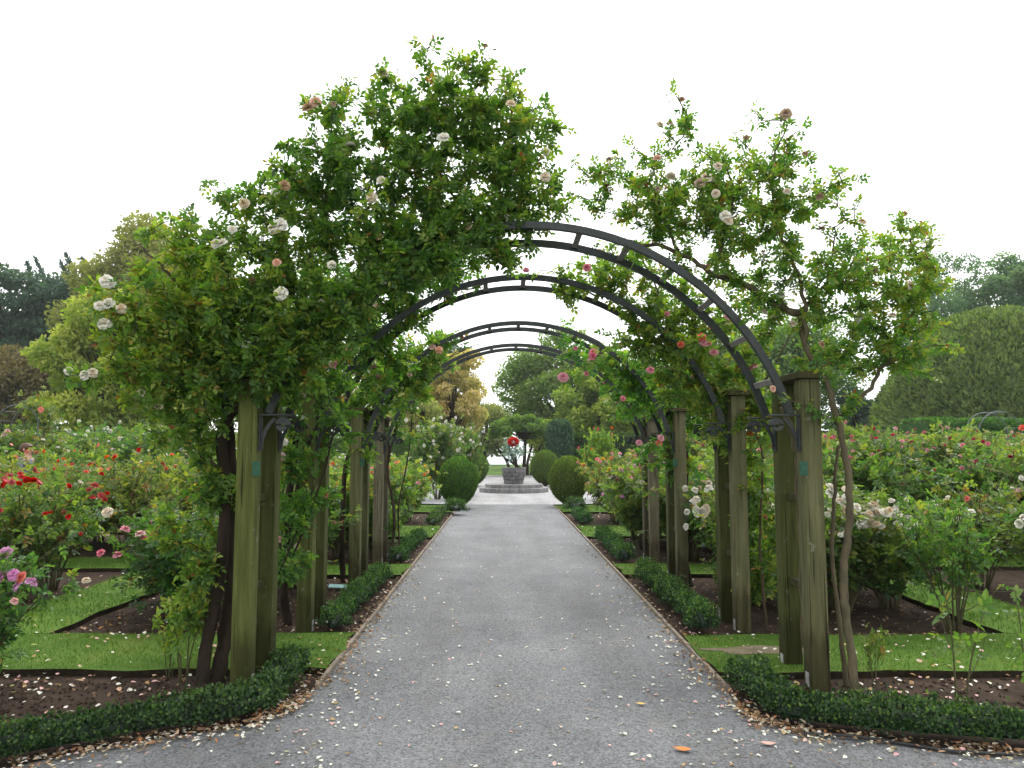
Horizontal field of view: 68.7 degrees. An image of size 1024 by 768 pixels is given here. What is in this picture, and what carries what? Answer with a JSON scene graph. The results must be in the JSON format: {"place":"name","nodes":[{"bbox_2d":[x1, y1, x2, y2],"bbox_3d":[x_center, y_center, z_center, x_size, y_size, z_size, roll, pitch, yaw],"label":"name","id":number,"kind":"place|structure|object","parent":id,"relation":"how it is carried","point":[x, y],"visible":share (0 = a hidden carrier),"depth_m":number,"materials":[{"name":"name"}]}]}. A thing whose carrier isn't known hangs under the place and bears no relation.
{"place":"outdoors","nodes":[
{"label":"outdoors","id":0,"kind":"place"},
{"bbox_2d":[11,557,129,571],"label":"lawn","id":1,"kind":"structure","parent":0,"point":[98,569],"depth_m":9.81,"materials":[{"name":"plant"}]},
{"bbox_2d":[5,571,158,633],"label":"lawn","id":2,"kind":"structure","parent":0,"point":[78,621],"depth_m":7.29,"materials":[{"name":"plant"}]},
{"bbox_2d":[0,632,354,677],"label":"lawn","id":3,"kind":"structure","parent":0,"point":[124,672],"depth_m":5.55,"materials":[{"name":"plant"}]},
{"bbox_2d":[411,451,601,506],"bbox_3d":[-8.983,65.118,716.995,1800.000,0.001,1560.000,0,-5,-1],"label":"ground","id":4,"kind":"structure","parent":0,"point":[495,469],"depth_m":56.23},
{"bbox_2d":[0,343,63,427],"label":"broadleaf tree","id":5,"kind":"object","parent":4,"relation":"on","point":[18,373],"visible":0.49,"depth_m":50.99,"materials":[{"name":"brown plant"}]},
{"bbox_2d":[0,250,90,364],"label":"conifer tree","id":6,"kind":"object","parent":4,"relation":"on","point":[23,322],"visible":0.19,"depth_m":69.19,"materials":[{"name":"green plant"}]},
{"bbox_2d":[19,287,192,437],"bbox_3d":[-18.825,0.051,35.902,8.094,9.830,6.571,0,-5,-1],"label":"broadleaf tree","id":7,"kind":"object","parent":4,"relation":"on","point":[70,343],"visible":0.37,"depth_m":34.29,"materials":[{"name":"green plant"}]},
{"bbox_2d":[44,209,247,424],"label":"broadleaf tree","id":8,"kind":"object","parent":4,"relation":"on","point":[122,256],"visible":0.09,"depth_m":55.94,"materials":[{"name":"green plant"}]},
{"bbox_2d":[200,432,418,466],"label":"clipped hedge","id":9,"kind":"object","parent":4,"relation":"on","point":[400,449],"visible":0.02,"depth_m":33.47,"materials":[{"name":"green plant"}]},
{"bbox_2d":[386,381,444,477],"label":"broadleaf tree","id":10,"kind":"object","parent":4,"relation":"on","point":[433,406],"visible":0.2,"depth_m":41.40,"materials":[{"name":"green plant"}]},
{"bbox_2d":[401,413,477,498],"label":"rose shrub","id":11,"kind":"object","parent":4,"relation":"on","point":[438,453],"visible":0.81,"depth_m":23.57,"materials":[{"name":"green plant"}]},
{"bbox_2d":[417,348,488,446],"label":"broadleaf tree","id":12,"kind":"object","parent":4,"relation":"on","point":[469,397],"visible":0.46,"depth_m":45.23,"materials":[{"name":"yellow plant"}]},
{"bbox_2d":[450,422,490,477],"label":"rose shrub","id":13,"kind":"object","parent":4,"relation":"on","point":[472,455],"visible":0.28,"depth_m":25.67,"materials":[{"name":"green plant"}]},
{"bbox_2d":[469,401,512,458],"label":"broadleaf tree","id":14,"kind":"object","parent":4,"relation":"on","point":[495,411],"visible":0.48,"depth_m":78.66,"materials":[{"name":"green plant"}]},
{"bbox_2d":[487,413,556,474],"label":"broadleaf tree","id":15,"kind":"object","parent":4,"relation":"on","point":[526,426],"visible":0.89,"depth_m":46.14,"materials":[{"name":"green plant"}]},
{"bbox_2d":[530,449,557,485],"bbox_3d":[1.435,3.655,32.442,1.388,1.654,1.360,0,-5,-1],"label":"topiary ball","id":16,"kind":"object","parent":4,"relation":"on","point":[542,461],"visible":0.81,"depth_m":31.99,"materials":[{"name":"green plant"}]},
{"bbox_2d":[490,324,620,441],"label":"broadleaf tree","id":17,"kind":"object","parent":4,"relation":"on","point":[531,381],"visible":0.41,"depth_m":64.63,"materials":[{"name":"green plant"}]},
{"bbox_2d":[543,418,574,458],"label":"clipped shrub","id":18,"kind":"object","parent":4,"relation":"on","point":[559,437],"visible":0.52,"depth_m":35.48,"materials":[{"name":"green plant"}]},
{"bbox_2d":[547,455,589,504],"bbox_3d":[1.583,2.718,20.914,1.212,1.486,1.190,0,-5,-1],"label":"topiary ball","id":19,"kind":"object","parent":4,"relation":"on","point":[565,480],"visible":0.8,"depth_m":20.50,"materials":[{"name":"green plant"}]},
{"bbox_2d":[551,352,664,435],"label":"broadleaf tree","id":20,"kind":"object","parent":4,"relation":"on","point":[583,406],"visible":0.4,"depth_m":45.10,"materials":[{"name":"green plant"}]},
{"bbox_2d":[573,432,707,460],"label":"clipped hedge","id":21,"kind":"object","parent":4,"relation":"on","point":[579,441],"visible":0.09,"depth_m":37.54,"materials":[{"name":"green plant"}]},
{"bbox_2d":[737,309,871,414],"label":"broadleaf tree","id":22,"kind":"object","parent":4,"relation":"on","point":[784,368],"visible":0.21,"depth_m":58.45,"materials":[{"name":"green plant"}]},
{"bbox_2d":[821,385,873,429],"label":"broadleaf tree","id":23,"kind":"object","parent":4,"relation":"on","point":[861,416],"visible":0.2,"depth_m":55.88,"materials":[{"name":"green plant"}]},
{"bbox_2d":[866,303,1023,430],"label":"clipped tree","id":24,"kind":"object","parent":4,"relation":"on","point":[985,373],"visible":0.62,"depth_m":43.05,"materials":[{"name":"green plant"}]},
{"bbox_2d":[892,250,1023,334],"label":"broadleaf tree","id":25,"kind":"object","parent":4,"relation":"on","point":[956,303],"visible":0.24,"depth_m":71.36,"materials":[{"name":"green plant"}]},
{"bbox_2d":[899,416,1023,438],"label":"clipped hedge","id":26,"kind":"object","parent":4,"relation":"on","point":[989,425],"visible":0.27,"depth_m":26.59,"materials":[{"name":"green plant"}]},
{"bbox_2d":[964,253,1023,310],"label":"broadleaf tree","id":27,"kind":"object","parent":4,"relation":"on","point":[995,286],"visible":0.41,"depth_m":66.93,"materials":[{"name":"green plant"}]},
{"bbox_2d":[414,483,601,504],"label":"court path","id":28,"kind":"structure","parent":0,"point":[482,498],"depth_m":23.63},
{"bbox_2d":[479,483,547,493],"bbox_3d":[0.070,3.901,28.169,2.600,0.300,2.597,0,-5,-1],"label":"stone dais","id":29,"kind":"object","parent":28,"relation":"on","point":[523,488],"visible":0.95,"depth_m":27.22,"materials":[{"name":"stone"}]},
{"bbox_2d":[576,423,624,496],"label":"rose shrub","id":30,"kind":"object","parent":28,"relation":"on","point":[605,444],"visible":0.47,"depth_m":23.79,"materials":[{"name":"green plant"}]},
{"bbox_2d":[0,514,1023,767],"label":"soil","id":31,"kind":"structure","parent":0,"point":[758,618],"depth_m":6.49,"materials":[{"name":"soil"}]},
{"bbox_2d":[0,422,61,462],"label":"rose bush","id":32,"kind":"object","parent":31,"relation":"on","point":[6,442],"visible":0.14,"depth_m":17.00,"materials":[{"name":"green plant"}]},
{"bbox_2d":[0,489,61,556],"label":"rose bush","id":33,"kind":"object","parent":31,"relation":"on","point":[19,537],"visible":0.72,"depth_m":7.54,"materials":[{"name":"green plant"}]},
{"bbox_2d":[2,386,73,454],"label":"rose bush","id":34,"kind":"object","parent":31,"relation":"on","point":[41,410],"visible":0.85,"depth_m":17.05,"materials":[{"name":"green plant"}]},
{"bbox_2d":[0,528,80,672],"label":"rose bush","id":35,"kind":"object","parent":31,"relation":"on","point":[14,578],"visible":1,"depth_m":4.96,"materials":[{"name":"green plant"}]},
{"bbox_2d":[0,464,110,602],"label":"rose bush","id":36,"kind":"object","parent":31,"relation":"on","point":[22,510],"visible":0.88,"depth_m":7.72,"materials":[{"name":"green plant"}]},
{"bbox_2d":[0,474,114,590],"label":"rose bush","id":37,"kind":"object","parent":31,"relation":"on","point":[54,578],"visible":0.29,"depth_m":8.37,"materials":[{"name":"green plant"}]},
{"bbox_2d":[5,450,119,489],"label":"rose bush","id":38,"kind":"object","parent":31,"relation":"on","point":[97,462],"visible":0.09,"depth_m":12.30,"materials":[{"name":"green plant"}]},
{"bbox_2d":[10,426,135,463],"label":"rose bush","id":39,"kind":"object","parent":31,"relation":"on","point":[59,449],"visible":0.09,"depth_m":16.72,"materials":[{"name":"green plant"}]},
{"bbox_2d":[39,437,131,471],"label":"rose bush","id":40,"kind":"object","parent":31,"relation":"on","point":[92,453],"visible":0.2,"depth_m":15.76,"materials":[{"name":"green plant"}]},
{"bbox_2d":[7,459,167,557],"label":"rose bush","id":41,"kind":"object","parent":31,"relation":"on","point":[68,473],"visible":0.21,"depth_m":10.57,"materials":[{"name":"green plant"}]},
{"bbox_2d":[77,424,178,467],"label":"rose bush","id":42,"kind":"object","parent":31,"relation":"on","point":[125,453],"visible":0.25,"depth_m":17.07,"materials":[{"name":"green plant"}]},
{"bbox_2d":[67,452,202,546],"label":"rose bush","id":43,"kind":"object","parent":31,"relation":"on","point":[131,472],"visible":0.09,"depth_m":11.91,"materials":[{"name":"green plant"}]},
{"bbox_2d":[72,448,204,558],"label":"rose bush","id":44,"kind":"object","parent":31,"relation":"on","point":[132,486],"visible":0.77,"depth_m":10.48,"materials":[{"name":"green plant"}]},
{"bbox_2d":[82,507,218,613],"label":"rose bush","id":45,"kind":"object","parent":31,"relation":"on","point":[166,573],"visible":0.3,"depth_m":6.61,"materials":[{"name":"green plant"}]},
{"bbox_2d":[0,641,317,762],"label":"box hedge","id":46,"kind":"object","parent":31,"relation":"on","point":[279,673],"visible":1,"depth_m":4.10,"materials":[{"name":"green plant"}]},
{"bbox_2d":[106,500,218,608],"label":"rose bush","id":47,"kind":"object","parent":31,"relation":"on","point":[134,528],"visible":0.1,"depth_m":7.19,"materials":[{"name":"green plant"}]},
{"bbox_2d":[151,596,182,678],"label":"rose bush","id":48,"kind":"object","parent":31,"relation":"on","point":[166,633],"visible":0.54,"depth_m":5.15,"materials":[{"name":"green plant"}]},
{"bbox_2d":[141,458,218,518],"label":"rose bush","id":49,"kind":"object","parent":31,"relation":"on","point":[184,473],"visible":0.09,"depth_m":11.89,"materials":[{"name":"green plant"}]},
{"bbox_2d":[156,573,223,687],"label":"rose bush","id":50,"kind":"object","parent":31,"relation":"on","point":[175,622],"visible":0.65,"depth_m":4.96,"materials":[{"name":"green plant"}]},
{"bbox_2d":[280,499,361,588],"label":"rose bush","id":51,"kind":"object","parent":31,"relation":"on","point":[334,525],"visible":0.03,"depth_m":8.50,"materials":[{"name":"green plant"}]},
{"bbox_2d":[63,33,580,690],"bbox_3d":[-1.177,-0.240,5.152,3.330,4.629,1.199,1,-5,-13],"label":"climbing rose","id":52,"kind":"object","parent":31,"relation":"on","point":[211,303],"visible":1,"depth_m":5.03,"materials":[{"name":"green plant"}]},
{"bbox_2d":[293,459,395,559],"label":"rose bush","id":53,"kind":"object","parent":31,"relation":"on","point":[333,475],"visible":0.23,"depth_m":10.58,"materials":[{"name":"green plant"}]},
{"bbox_2d":[313,560,395,627],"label":"box hedge","id":54,"kind":"object","parent":31,"relation":"on","point":[341,608],"visible":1,"depth_m":7.22,"materials":[{"name":"green plant"}]},
{"bbox_2d":[241,243,487,625],"bbox_3d":[-1.397,0.317,6.631,2.361,3.758,1.355,0,-5,-1],"label":"climbing rose","id":55,"kind":"object","parent":31,"relation":"on","point":[293,465],"visible":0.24,"depth_m":6.62,"materials":[{"name":"green plant"}]},
{"bbox_2d":[345,496,407,558],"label":"rose bush","id":56,"kind":"object","parent":31,"relation":"on","point":[390,523],"visible":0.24,"depth_m":10.83,"materials":[{"name":"green plant"}]},
{"bbox_2d":[329,458,441,532],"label":"rose bush","id":57,"kind":"object","parent":31,"relation":"on","point":[397,483],"visible":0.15,"depth_m":12.34,"materials":[{"name":"green plant"}]},
{"bbox_2d":[334,314,469,582],"bbox_3d":[-1.384,0.711,8.947,1.762,3.367,0.881,0,-5,-1],"label":"climbing rose","id":58,"kind":"object","parent":31,"relation":"on","point":[413,382],"visible":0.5,"depth_m":8.94,"materials":[{"name":"green plant"}]},
{"bbox_2d":[386,527,428,561],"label":"box hedge","id":59,"kind":"object","parent":31,"relation":"on","point":[409,544],"visible":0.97,"depth_m":11.04,"materials":[{"name":"green plant"}]},
{"bbox_2d":[391,454,446,521],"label":"rose bush","id":60,"kind":"object","parent":31,"relation":"on","point":[418,502],"visible":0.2,"depth_m":16.38,"materials":[{"name":"green plant"}]},
{"bbox_2d":[385,342,483,563],"bbox_3d":[-1.214,0.964,10.441,1.642,3.133,0.539,0,-5,-1],"label":"climbing rose","id":61,"kind":"object","parent":31,"relation":"on","point":[411,432],"visible":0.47,"depth_m":10.46,"materials":[{"name":"green plant"}]},
{"bbox_2d":[437,456,478,505],"bbox_3d":[-1.458,2.668,20.230,1.170,1.464,1.152,0,-5,-1],"label":"topiary ball","id":62,"kind":"object","parent":31,"relation":"on","point":[460,478],"visible":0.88,"depth_m":19.85,"materials":[{"name":"green plant"}]},
{"bbox_2d":[0,514,1020,714],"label":"fallen petals","id":63,"kind":"object","parent":31,"relation":"on","point":[305,685],"visible":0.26,"depth_m":5.23,"materials":[{"name":"plant"}]},
{"bbox_2d":[3,576,1017,698],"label":"fallen leaves","id":64,"kind":"object","parent":31,"relation":"on","point":[184,678],"visible":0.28,"depth_m":6.54,"materials":[{"name":"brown plant"}]},
{"bbox_2d":[6,515,1023,767],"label":"fallen leaves","id":65,"kind":"object","parent":31,"relation":"on","point":[384,601],"depth_m":4.22,"materials":[{"name":"plant"}]},
{"bbox_2d":[372,343,659,563],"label":"rose arch","id":66,"kind":"structure","parent":31,"relation":"on","point":[650,519],"depth_m":10.33,"materials":[{"name":"brown wood"}]},
{"bbox_2d":[348,321,688,586],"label":"rose arch","id":67,"kind":"structure","parent":31,"relation":"on","point":[677,547],"depth_m":8.76,"materials":[{"name":"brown wood"}]},
{"bbox_2d":[296,274,750,632],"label":"rose arch","id":68,"kind":"structure","parent":31,"relation":"on","point":[732,550],"depth_m":6.66,"materials":[{"name":"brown wood"}]},
{"bbox_2d":[230,221,830,691],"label":"rose arch","id":69,"kind":"structure","parent":31,"relation":"on","point":[256,531],"depth_m":5.11,"materials":[{"name":"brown wood"}]},
{"bbox_2d":[579,452,638,523],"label":"rose bush","id":70,"kind":"object","parent":31,"relation":"on","point":[598,494],"visible":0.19,"depth_m":16.04,"materials":[{"name":"green plant"}]},
{"bbox_2d":[593,524,637,559],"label":"box hedge","id":71,"kind":"object","parent":31,"relation":"on","point":[615,544],"visible":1,"depth_m":10.82,"materials":[{"name":"green plant"}]},
{"bbox_2d":[571,350,665,485],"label":"climbing rose","id":72,"kind":"object","parent":31,"relation":"on","point":[617,417],"visible":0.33,"depth_m":10.52,"materials":[{"name":"green plant"}]},
{"bbox_2d":[587,455,691,549],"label":"rose bush","id":73,"kind":"object","parent":31,"relation":"on","point":[630,503],"visible":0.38,"depth_m":11.77,"materials":[{"name":"green plant"}]},
{"bbox_2d":[553,316,733,586],"bbox_3d":[1.630,0.792,8.908,2.273,3.236,1.085,0,-5,-1],"label":"climbing rose","id":74,"kind":"object","parent":31,"relation":"on","point":[630,386],"visible":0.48,"depth_m":8.95,"materials":[{"name":"green plant"}]},
{"bbox_2d":[518,239,797,631],"bbox_3d":[1.390,0.411,6.744,2.684,3.579,1.059,0,-5,-1],"label":"climbing rose","id":75,"kind":"object","parent":31,"relation":"on","point":[703,353],"visible":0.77,"depth_m":6.72,"materials":[{"name":"green plant"}]},
{"bbox_2d":[632,556,721,628],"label":"box hedge","id":76,"kind":"object","parent":31,"relation":"on","point":[694,609],"visible":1,"depth_m":7.07,"materials":[{"name":"green plant"}]},
{"bbox_2d":[614,462,756,561],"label":"rose bush","id":77,"kind":"object","parent":31,"relation":"on","point":[694,555],"visible":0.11,"depth_m":10.60,"materials":[{"name":"green plant"}]},
{"bbox_2d":[682,477,775,606],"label":"rose bush","id":78,"kind":"object","parent":31,"relation":"on","point":[706,508],"visible":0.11,"depth_m":7.49,"materials":[{"name":"green plant"}]},
{"bbox_2d":[637,469,825,583],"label":"rose bush","id":79,"kind":"object","parent":31,"relation":"on","point":[770,486],"visible":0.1,"depth_m":8.52,"materials":[{"name":"green plant"}]},
{"bbox_2d":[565,77,966,696],"bbox_3d":[1.688,-0.026,5.090,2.619,4.160,0.938,0,-5,-1],"label":"climbing rose","id":80,"kind":"object","parent":31,"relation":"on","point":[715,207],"visible":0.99,"depth_m":5.09,"materials":[{"name":"green plant"}]},
{"bbox_2d":[690,503,864,608],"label":"rose bush","id":81,"kind":"object","parent":31,"relation":"on","point":[754,536],"visible":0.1,"depth_m":7.04,"materials":[{"name":"green plant"}]},
{"bbox_2d":[772,430,893,482],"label":"rose bush","id":82,"kind":"object","parent":31,"relation":"on","point":[856,450],"visible":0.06,"depth_m":12.09,"materials":[{"name":"green plant"}]},
{"bbox_2d":[763,472,928,613],"bbox_3d":[3.191,1.546,7.334,1.680,1.395,1.939,1,-5,-10],"label":"rose bush","id":83,"kind":"object","parent":31,"relation":"on","point":[873,527],"visible":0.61,"depth_m":6.97,"materials":[{"name":"green plant"}]},
{"bbox_2d":[720,653,1023,741],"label":"box hedge","id":84,"kind":"object","parent":31,"relation":"on","point":[770,689],"visible":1,"depth_m":4.09,"materials":[{"name":"green plant"}]},
{"bbox_2d":[859,622,889,686],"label":"rose bush","id":85,"kind":"object","parent":31,"relation":"on","point":[872,642],"visible":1,"depth_m":4.97,"materials":[{"name":"green plant"}]},
{"bbox_2d":[822,437,955,518],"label":"rose bush","id":86,"kind":"object","parent":31,"relation":"on","point":[879,476],"visible":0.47,"depth_m":10.80,"materials":[{"name":"green plant"}]},
{"bbox_2d":[827,500,975,610],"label":"rose bush","id":87,"kind":"object","parent":31,"relation":"on","point":[898,587],"visible":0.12,"depth_m":7.28,"materials":[{"name":"green plant"}]},
{"bbox_2d":[845,426,960,515],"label":"rose bush","id":88,"kind":"object","parent":31,"relation":"on","point":[888,449],"visible":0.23,"depth_m":12.14,"materials":[{"name":"green plant"}]},
{"bbox_2d":[884,425,1023,633],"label":"rose bush","id":89,"kind":"object","parent":31,"relation":"on","point":[963,556],"visible":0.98,"depth_m":6.45,"materials":[{"name":"green plant"}]},
{"bbox_2d":[898,418,1009,498],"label":"rose bush","id":90,"kind":"object","parent":31,"relation":"on","point":[972,443],"visible":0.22,"depth_m":12.07,"materials":[{"name":"green plant"}]},
{"bbox_2d":[888,442,1023,545],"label":"rose bush","id":91,"kind":"object","parent":31,"relation":"on","point":[971,474],"visible":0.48,"depth_m":10.75,"materials":[{"name":"green plant"}]},
{"bbox_2d":[925,588,997,703],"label":"rose bush","id":92,"kind":"object","parent":31,"relation":"on","point":[991,608],"visible":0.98,"depth_m":4.60,"materials":[{"name":"green plant"}]},
{"bbox_2d":[930,475,1023,589],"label":"rose bush","id":93,"kind":"object","parent":31,"relation":"on","point":[978,506],"visible":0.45,"depth_m":8.43,"materials":[{"name":"green plant"}]},
{"bbox_2d":[938,482,1023,577],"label":"rose bush","id":94,"kind":"object","parent":31,"relation":"on","point":[1016,534],"visible":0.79,"depth_m":7.61,"materials":[{"name":"green plant"}]},
{"bbox_2d":[950,430,1023,555],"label":"rose bush","id":95,"kind":"object","parent":31,"relation":"on","point":[1002,469],"visible":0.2,"depth_m":10.91,"materials":[{"name":"green plant"}]},
{"bbox_2d":[1002,584,1023,681],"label":"rose bush","id":96,"kind":"object","parent":31,"relation":"on","point":[1021,635],"visible":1,"depth_m":4.79,"materials":[{"name":"green plant"}]},
{"bbox_2d":[0,505,1023,670],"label":"grass","id":97,"kind":"structure","parent":0,"point":[98,560],"depth_m":6.00,"materials":[{"name":"plant"}]},
{"bbox_2d":[0,0,1023,450],"label":"sky","id":98,"kind":"structure","parent":0,"point":[109,109],"materials":[{"name":"white"}]},
{"bbox_2d":[13,504,1023,767],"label":"path","id":99,"kind":"structure","parent":0,"point":[547,578],"depth_m":4.79,"materials":[{"name":"asphalt"}]},
{"bbox_2d":[315,511,455,688],"bbox_3d":[-1.368,2.668,12.623,0.032,0.051,15.544,0,-5,-1],"label":"path edging","id":100,"kind":"object","parent":99,"relation":"on","point":[331,668],"visible":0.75,"depth_m":6.57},
{"bbox_2d":[3,519,1023,767],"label":"fallen petals","id":101,"kind":"object","parent":99,"relation":"on","point":[961,747],"visible":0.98,"depth_m":4.14,"materials":[{"name":"plant"}]},
{"bbox_2d":[556,506,731,693],"bbox_3d":[1.301,2.668,12.606,0.034,0.048,15.644,0,-5,-1],"label":"path edging","id":102,"kind":"object","parent":99,"relation":"on","point":[676,633],"visible":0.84,"depth_m":6.81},
{"bbox_2d":[804,732,1023,756],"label":"edging","id":103,"kind":"object","parent":99,"relation":"on","point":[915,745],"visible":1,"depth_m":3.91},
{"bbox_2d":[700,645,803,654],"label":"bare soil path","id":104,"kind":"structure","parent":0,"point":[745,650],"depth_m":5.71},
{"bbox_2d":[683,633,1023,679],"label":"lawn","id":105,"kind":"structure","parent":0,"point":[998,672],"depth_m":5.50,"materials":[{"name":"plant"}]},
{"bbox_2d":[855,574,1023,633],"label":"lawn","id":106,"kind":"structure","parent":0,"point":[990,628],"depth_m":7.20,"materials":[{"name":"plant"}]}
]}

